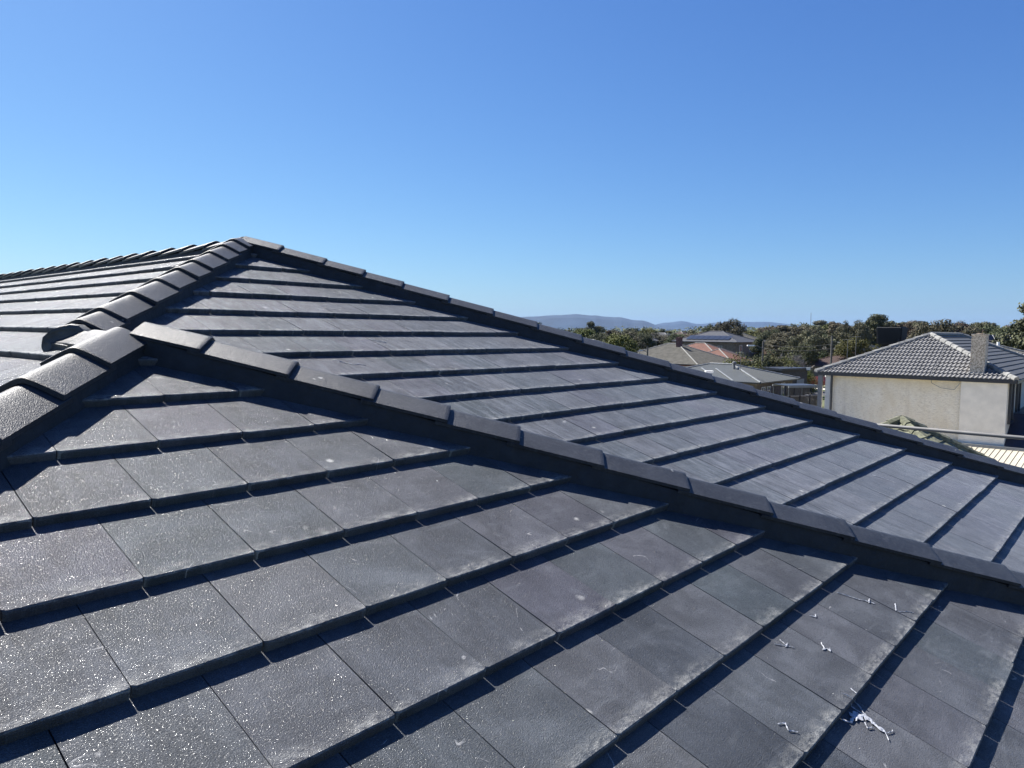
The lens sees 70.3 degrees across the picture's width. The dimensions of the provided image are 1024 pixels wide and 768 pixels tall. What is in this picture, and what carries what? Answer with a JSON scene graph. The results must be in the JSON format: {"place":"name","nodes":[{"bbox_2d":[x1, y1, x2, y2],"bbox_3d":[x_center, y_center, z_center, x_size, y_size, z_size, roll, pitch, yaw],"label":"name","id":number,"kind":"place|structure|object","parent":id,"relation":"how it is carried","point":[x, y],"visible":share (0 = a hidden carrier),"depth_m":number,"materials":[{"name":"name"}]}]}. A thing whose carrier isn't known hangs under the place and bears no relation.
{"place":"outdoors","nodes":[
{"label":"outdoors","id":0,"kind":"place"},
{"bbox_2d":[0,0,1023,327],"label":"sky","id":1,"kind":"structure","parent":0,"point":[655,162],"materials":[{"name":"blue"}]},
{"bbox_2d":[521,314,699,333],"bbox_3d":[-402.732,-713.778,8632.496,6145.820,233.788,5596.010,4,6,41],"label":"hills","id":2,"kind":"structure","parent":0,"point":[574,321],"depth_m":7860.00,"materials":[{"name":"blue"}]},
{"bbox_2d":[656,321,813,330],"bbox_3d":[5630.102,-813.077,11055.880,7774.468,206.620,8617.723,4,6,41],"label":"hills","id":3,"kind":"structure","parent":0,"point":[680,325],"depth_m":10168.64,"materials":[{"name":"blue"}]},
{"bbox_2d":[558,322,999,333],"bbox_3d":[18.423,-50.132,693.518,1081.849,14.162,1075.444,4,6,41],"label":"woodland","id":4,"kind":"object","parent":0,"point":[700,327],"visible":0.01,"depth_m":455.56,"materials":[{"name":"green plant"}]},
{"bbox_2d":[779,353,800,366],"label":"shrub","id":5,"kind":"object","parent":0,"point":[789,361],"visible":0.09,"depth_m":93.03,"materials":[{"name":"green plant"}]},
{"bbox_2d":[810,376,825,385],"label":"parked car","id":6,"kind":"object","parent":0,"point":[817,381],"visible":0.09,"depth_m":103.21,"materials":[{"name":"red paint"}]},
{"bbox_2d":[991,302,1023,349],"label":"gum tree","id":7,"kind":"object","parent":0,"point":[1017,337],"visible":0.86,"depth_m":77.54,"materials":[{"name":"green plant"}]},
{"label":"ground","id":8,"kind":"structure","parent":0,"visible":0},
{"bbox_2d":[0,236,1023,767],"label":"tiled roof house","id":9,"kind":"structure","parent":8,"relation":"on","point":[248,518],"depth_m":2.47,"materials":[{"name":"tile"}]},
{"bbox_2d":[778,722,797,731],"bbox_3d":[0.769,0.956,2.025,0.050,0.016,0.029,4,6,41],"label":"plastic scrap","id":10,"kind":"object","parent":9,"relation":"on","point":[787,727],"visible":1,"depth_m":2.03,"materials":[{"name":"white plastic"}]},
{"bbox_2d":[837,592,873,603],"bbox_3d":[1.375,0.856,2.909,0.143,0.038,0.038,0,4,-5],"label":"dry twig","id":11,"kind":"object","parent":9,"relation":"on","point":[856,598],"visible":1,"depth_m":2.91,"materials":[{"name":"grey wood"}]},
{"bbox_2d":[842,688,892,739],"bbox_3d":[1.062,0.995,2.186,0.149,0.077,0.146,4,6,41],"label":"plastic scrap","id":12,"kind":"object","parent":9,"relation":"on","point":[856,715],"visible":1,"depth_m":2.19,"materials":[{"name":"white plastic"}]},
{"bbox_2d":[570,328,598,340],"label":"tree","id":13,"kind":"object","parent":8,"relation":"on","point":[585,333],"visible":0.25,"depth_m":187.91,"materials":[{"name":"green plant"}]},
{"bbox_2d":[585,321,600,335],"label":"gum tree","id":14,"kind":"object","parent":8,"relation":"on","point":[591,325],"visible":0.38,"depth_m":238.84,"materials":[{"name":"green plant"}]},
{"bbox_2d":[596,326,605,332],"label":"gum tree","id":15,"kind":"object","parent":8,"relation":"on","point":[602,330],"visible":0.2,"depth_m":296.24,"materials":[{"name":"green plant"}]},
{"bbox_2d":[585,333,620,341],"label":"tree","id":16,"kind":"object","parent":8,"relation":"on","point":[601,336],"visible":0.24,"depth_m":177.75,"materials":[{"name":"green plant"}]},
{"bbox_2d":[602,329,619,334],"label":"tree","id":17,"kind":"object","parent":8,"relation":"on","point":[612,331],"visible":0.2,"depth_m":270.70,"materials":[{"name":"green plant"}]},
{"bbox_2d":[602,333,639,352],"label":"tree","id":18,"kind":"object","parent":8,"relation":"on","point":[619,340],"visible":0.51,"depth_m":102.59,"materials":[{"name":"green plant"}]},
{"bbox_2d":[621,329,638,336],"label":"tree","id":19,"kind":"object","parent":8,"relation":"on","point":[633,332],"visible":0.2,"depth_m":234.53,"materials":[{"name":"green plant"}]},
{"bbox_2d":[615,331,645,347],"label":"tree","id":20,"kind":"object","parent":8,"relation":"on","point":[642,345],"visible":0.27,"depth_m":182.33,"materials":[{"name":"green plant"}]},
{"bbox_2d":[622,327,639,334],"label":"tree","id":21,"kind":"object","parent":8,"relation":"on","point":[628,329],"visible":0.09,"depth_m":274.35,"materials":[{"name":"green plant"}]},
{"bbox_2d":[634,333,655,348],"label":"tree","id":22,"kind":"object","parent":8,"relation":"on","point":[647,337],"visible":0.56,"depth_m":185.02,"materials":[{"name":"green plant"}]},
{"bbox_2d":[627,334,663,348],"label":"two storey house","id":23,"kind":"structure","parent":8,"relation":"on","point":[656,341],"depth_m":191.88,"materials":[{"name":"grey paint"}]},
{"bbox_2d":[637,328,655,334],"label":"tree","id":24,"kind":"object","parent":8,"relation":"on","point":[648,330],"visible":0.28,"depth_m":223.28,"materials":[{"name":"green plant"}]},
{"bbox_2d":[651,332,669,344],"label":"tree","id":25,"kind":"object","parent":8,"relation":"on","point":[657,336],"visible":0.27,"depth_m":193.74,"materials":[{"name":"green plant"}]},
{"bbox_2d":[663,333,684,343],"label":"tree","id":26,"kind":"object","parent":8,"relation":"on","point":[673,336],"visible":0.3,"depth_m":179.82,"materials":[{"name":"green plant"}]},
{"bbox_2d":[635,337,733,366],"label":"tiled house","id":27,"kind":"structure","parent":8,"relation":"on","point":[678,352],"depth_m":119.55,"materials":[{"name":"grey tile"}]},
{"bbox_2d":[682,329,702,335],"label":"tree","id":28,"kind":"object","parent":8,"relation":"on","point":[691,333],"visible":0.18,"depth_m":217.10,"materials":[{"name":"green plant"}]},
{"bbox_2d":[701,323,712,332],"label":"tree","id":29,"kind":"object","parent":8,"relation":"on","point":[706,328],"visible":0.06,"depth_m":172.77,"materials":[{"name":"green plant"}]},
{"bbox_2d":[671,331,754,359],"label":"two storey house","id":30,"kind":"structure","parent":8,"relation":"on","point":[735,343],"depth_m":154.92,"materials":[{"name":"grey tile"}]},
{"bbox_2d":[686,342,739,354],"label":"tiled house","id":31,"kind":"structure","parent":8,"relation":"on","point":[706,347],"depth_m":140.30,"materials":[{"name":"tile"}]},
{"bbox_2d":[710,318,748,336],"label":"tree","id":32,"kind":"object","parent":8,"relation":"on","point":[727,326],"visible":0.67,"depth_m":162.96,"materials":[{"name":"green plant"}]},
{"bbox_2d":[709,349,753,360],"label":"tiled house","id":33,"kind":"structure","parent":8,"relation":"on","point":[723,353],"depth_m":127.10,"materials":[{"name":"tile"}]},
{"bbox_2d":[688,361,800,395],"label":"metal roof house","id":34,"kind":"structure","parent":8,"relation":"on","point":[760,379],"depth_m":77.33,"materials":[{"name":"grey metal"}]},
{"bbox_2d":[781,382,784,395],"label":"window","id":35,"kind":"structure","parent":34,"relation":"in","point":[782,387],"depth_m":78.22,"materials":[{"name":"glass"}]},
{"bbox_2d":[723,352,768,369],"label":"shrub","id":36,"kind":"object","parent":8,"relation":"on","point":[743,360],"visible":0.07,"depth_m":87.37,"materials":[{"name":"green plant"}]},
{"bbox_2d":[741,333,765,343],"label":"tiled house","id":37,"kind":"structure","parent":8,"relation":"on","point":[748,336],"depth_m":172.19,"materials":[{"name":"tile"}]},
{"bbox_2d":[745,330,762,334],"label":"tree","id":38,"kind":"object","parent":8,"relation":"on","point":[753,332],"visible":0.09,"depth_m":233.72,"materials":[{"name":"green plant"}]},
{"bbox_2d":[747,341,763,365],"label":"utility pole","id":39,"kind":"object","parent":8,"relation":"on","point":[762,347],"visible":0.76,"depth_m":87.83,"materials":[{"name":"metal"}]},
{"bbox_2d":[748,337,764,359],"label":"conifer tree","id":40,"kind":"object","parent":8,"relation":"on","point":[757,342],"visible":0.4,"depth_m":127.31,"materials":[{"name":"green plant"}]},
{"bbox_2d":[741,352,774,366],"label":"shrub","id":41,"kind":"object","parent":8,"relation":"on","point":[758,359],"visible":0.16,"depth_m":89.05,"materials":[{"name":"green plant"}]},
{"bbox_2d":[754,332,779,347],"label":"tree","id":42,"kind":"object","parent":8,"relation":"on","point":[764,336],"visible":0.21,"depth_m":181.78,"materials":[{"name":"green plant"}]},
{"bbox_2d":[757,329,779,342],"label":"tree","id":43,"kind":"object","parent":8,"relation":"on","point":[771,332],"visible":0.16,"depth_m":226.17,"materials":[{"name":"green plant"}]},
{"bbox_2d":[758,325,781,333],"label":"tree","id":44,"kind":"object","parent":8,"relation":"on","point":[769,328],"visible":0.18,"depth_m":304.45,"materials":[{"name":"green plant"}]},
{"bbox_2d":[752,356,790,366],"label":"shrub","id":45,"kind":"object","parent":8,"relation":"on","point":[774,361],"visible":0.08,"depth_m":89.72,"materials":[{"name":"green plant"}]},
{"bbox_2d":[747,366,810,395],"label":"flat roof shed","id":46,"kind":"structure","parent":8,"relation":"on","point":[801,372],"depth_m":85.87,"materials":[{"name":"metal"}]},
{"bbox_2d":[796,379,803,395],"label":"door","id":47,"kind":"structure","parent":46,"relation":"in","point":[801,380],"depth_m":86.14,"materials":[{"name":"grey"}]},
{"bbox_2d":[764,332,794,358],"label":"tree","id":48,"kind":"object","parent":8,"relation":"on","point":[784,339],"visible":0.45,"depth_m":138.57,"materials":[{"name":"green plant"}]},
{"bbox_2d":[756,357,807,374],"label":"shrub","id":49,"kind":"object","parent":8,"relation":"on","point":[792,365],"visible":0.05,"depth_m":88.99,"materials":[{"name":"green plant"}]},
{"bbox_2d":[765,344,802,358],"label":"shrub","id":50,"kind":"object","parent":8,"relation":"on","point":[784,353],"visible":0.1,"depth_m":131.08,"materials":[{"name":"green plant"}]},
{"bbox_2d":[774,325,795,336],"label":"gum tree","id":51,"kind":"object","parent":8,"relation":"on","point":[783,328],"visible":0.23,"depth_m":186.68,"materials":[{"name":"green plant"}]},
{"bbox_2d":[772,383,817,395],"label":"pergola","id":52,"kind":"object","parent":8,"relation":"on","point":[802,385],"visible":0.52,"depth_m":68.74,"materials":[{"name":"grey metal"}]},
{"bbox_2d":[784,386,811,395],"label":"fence","id":53,"kind":"object","parent":8,"relation":"on","point":[794,391],"visible":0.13,"depth_m":75.17,"materials":[{"name":"grey paint"}]},
{"bbox_2d":[790,354,812,373],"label":"bare tree","id":54,"kind":"object","parent":8,"relation":"on","point":[798,359],"visible":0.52,"depth_m":95.12,"materials":[{"name":"brown plant"}]},
{"bbox_2d":[787,325,818,347],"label":"tree","id":55,"kind":"object","parent":8,"relation":"on","point":[796,331],"visible":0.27,"depth_m":164.63,"materials":[{"name":"green plant"}]},
{"bbox_2d":[792,342,819,365],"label":"tree","id":56,"kind":"object","parent":8,"relation":"on","point":[809,356],"visible":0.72,"depth_m":110.99,"materials":[{"name":"green plant"}]},
{"bbox_2d":[789,324,826,330],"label":"tree","id":57,"kind":"object","parent":8,"relation":"on","point":[816,327],"visible":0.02,"depth_m":215.60,"materials":[{"name":"green plant"}]},
{"bbox_2d":[807,369,817,392],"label":"shrub","id":58,"kind":"object","parent":8,"relation":"on","point":[810,377],"visible":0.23,"depth_m":89.44,"materials":[{"name":"green plant"}]},
{"bbox_2d":[787,330,838,354],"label":"tree","id":59,"kind":"object","parent":8,"relation":"on","point":[815,340],"visible":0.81,"depth_m":118.34,"materials":[{"name":"green plant"}]},
{"bbox_2d":[797,327,835,339],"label":"tree","id":60,"kind":"object","parent":8,"relation":"on","point":[820,331],"visible":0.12,"depth_m":193.89,"materials":[{"name":"green plant"}]},
{"bbox_2d":[811,320,828,326],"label":"gum tree","id":61,"kind":"object","parent":8,"relation":"on","point":[821,323],"visible":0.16,"depth_m":311.47,"materials":[{"name":"green plant"}]},
{"bbox_2d":[815,333,841,357],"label":"tree","id":62,"kind":"object","parent":8,"relation":"on","point":[823,354],"visible":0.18,"depth_m":126.49,"materials":[{"name":"green plant"}]},
{"bbox_2d":[802,353,857,376],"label":"tiled house","id":63,"kind":"structure","parent":8,"relation":"on","point":[820,362],"depth_m":110.85,"materials":[{"name":"tile"}]},
{"bbox_2d":[830,336,832,363],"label":"utility pole","id":64,"kind":"object","parent":8,"relation":"on","point":[831,348],"visible":0.35,"depth_m":77.83,"materials":[{"name":"grey wood"}]},
{"bbox_2d":[763,344,830,350],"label":"power line","id":65,"kind":"object","parent":64,"relation":"attached to","point":[803,346],"visible":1,"depth_m":81.54,"materials":[{"name":"metal"}]},
{"bbox_2d":[827,323,846,342],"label":"gum tree","id":66,"kind":"object","parent":8,"relation":"on","point":[832,328],"visible":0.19,"depth_m":181.41,"materials":[{"name":"green plant"}]},
{"bbox_2d":[834,320,874,342],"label":"tree","id":67,"kind":"object","parent":8,"relation":"on","point":[860,330],"visible":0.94,"depth_m":166.12,"materials":[{"name":"green plant"}]},
{"bbox_2d":[833,336,880,358],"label":"tree","id":68,"kind":"object","parent":8,"relation":"on","point":[857,346],"visible":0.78,"depth_m":108.70,"materials":[{"name":"green plant"}]},
{"bbox_2d":[862,314,888,345],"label":"gum tree","id":69,"kind":"object","parent":8,"relation":"on","point":[876,320],"visible":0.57,"depth_m":169.89,"materials":[{"name":"green plant"}]},
{"bbox_2d":[873,320,900,331],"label":"gum tree","id":70,"kind":"object","parent":8,"relation":"on","point":[891,323],"visible":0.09,"depth_m":177.41,"materials":[{"name":"green plant"}]},
{"bbox_2d":[899,321,918,337],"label":"tree","id":71,"kind":"object","parent":8,"relation":"on","point":[909,328],"visible":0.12,"depth_m":168.39,"materials":[{"name":"green plant"}]},
{"bbox_2d":[880,415,995,459],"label":"mossy roof house","id":72,"kind":"structure","parent":8,"relation":"on","point":[903,420],"depth_m":22.04,"materials":[{"name":"brick"}]},
{"bbox_2d":[907,319,980,338],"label":"tree","id":73,"kind":"object","parent":8,"relation":"on","point":[941,326],"visible":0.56,"depth_m":147.87,"materials":[{"name":"green plant"}]},
{"bbox_2d":[877,423,1023,439],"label":"guard rail","id":74,"kind":"object","parent":8,"relation":"on","point":[955,431],"depth_m":9.23,"materials":[{"name":"metal"}]},
{"bbox_2d":[951,320,986,333],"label":"tree","id":75,"kind":"object","parent":8,"relation":"on","point":[962,323],"visible":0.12,"depth_m":149.75,"materials":[{"name":"green plant"}]},
{"bbox_2d":[973,321,992,331],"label":"gum tree","id":76,"kind":"object","parent":8,"relation":"on","point":[981,324],"visible":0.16,"depth_m":169.26,"materials":[{"name":"green plant"}]},
{"bbox_2d":[978,324,1013,334],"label":"tree","id":77,"kind":"object","parent":8,"relation":"on","point":[996,332],"visible":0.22,"depth_m":149.17,"materials":[{"name":"green plant"}]},
{"bbox_2d":[989,335,1016,345],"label":"solar array","id":78,"kind":"object","parent":8,"relation":"on","point":[991,337],"visible":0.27,"depth_m":82.20,"materials":[{"name":"white paint"}]},
{"bbox_2d":[992,342,1023,354],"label":"tiled house","id":79,"kind":"structure","parent":8,"relation":"on","point":[1015,349],"depth_m":70.23,"materials":[{"name":"grey tile"}]},
{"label":"driveway","id":80,"kind":"structure","parent":0,"visible":0},
{"bbox_2d":[785,395,816,405],"bbox_3d":[22.093,2.172,60.237,9.467,2.350,0.156,-1,5,-25],"label":"fence","id":81,"kind":"object","parent":80,"relation":"on","point":[811,398],"visible":0.12,"depth_m":61.59,"materials":[{"name":"grey paint"}]},
{"bbox_2d":[814,332,1023,447],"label":"rendered house","id":82,"kind":"structure","parent":80,"relation":"on","point":[960,381],"depth_m":32.43,"materials":[{"name":"cream render"},{"name":"grey tile"},{"name":"brick"}]},
{"bbox_2d":[876,326,907,346],"bbox_3d":[19.730,-1.807,37.867,1.244,2.370,1.253,4,6,41],"label":"evaporative cooler","id":83,"kind":"object","parent":82,"relation":"on","point":[887,335],"visible":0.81,"depth_m":37.38,"materials":[{"name":"black plastic"}]},
{"bbox_2d":[1007,384,1014,423],"bbox_3d":[21.064,0.814,30.669,0.108,1.710,0.920,4,6,41],"label":"window","id":84,"kind":"structure","parent":82,"relation":"in","point":[1011,386],"depth_m":30.38,"materials":[{"name":"black glass"}]},
{"bbox_2d":[1015,383,1021,411],"bbox_3d":[22.418,0.716,32.204,0.108,1.710,0.920,4,6,41],"label":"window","id":85,"kind":"structure","parent":82,"relation":"in","point":[1018,386],"depth_m":31.90,"materials":[{"name":"black glass"}]},
{"bbox_2d":[961,442,1023,467],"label":"patio roof","id":86,"kind":"structure","parent":80,"relation":"on","point":[1014,456],"depth_m":29.47,"materials":[{"name":"white paint"}]}
]}

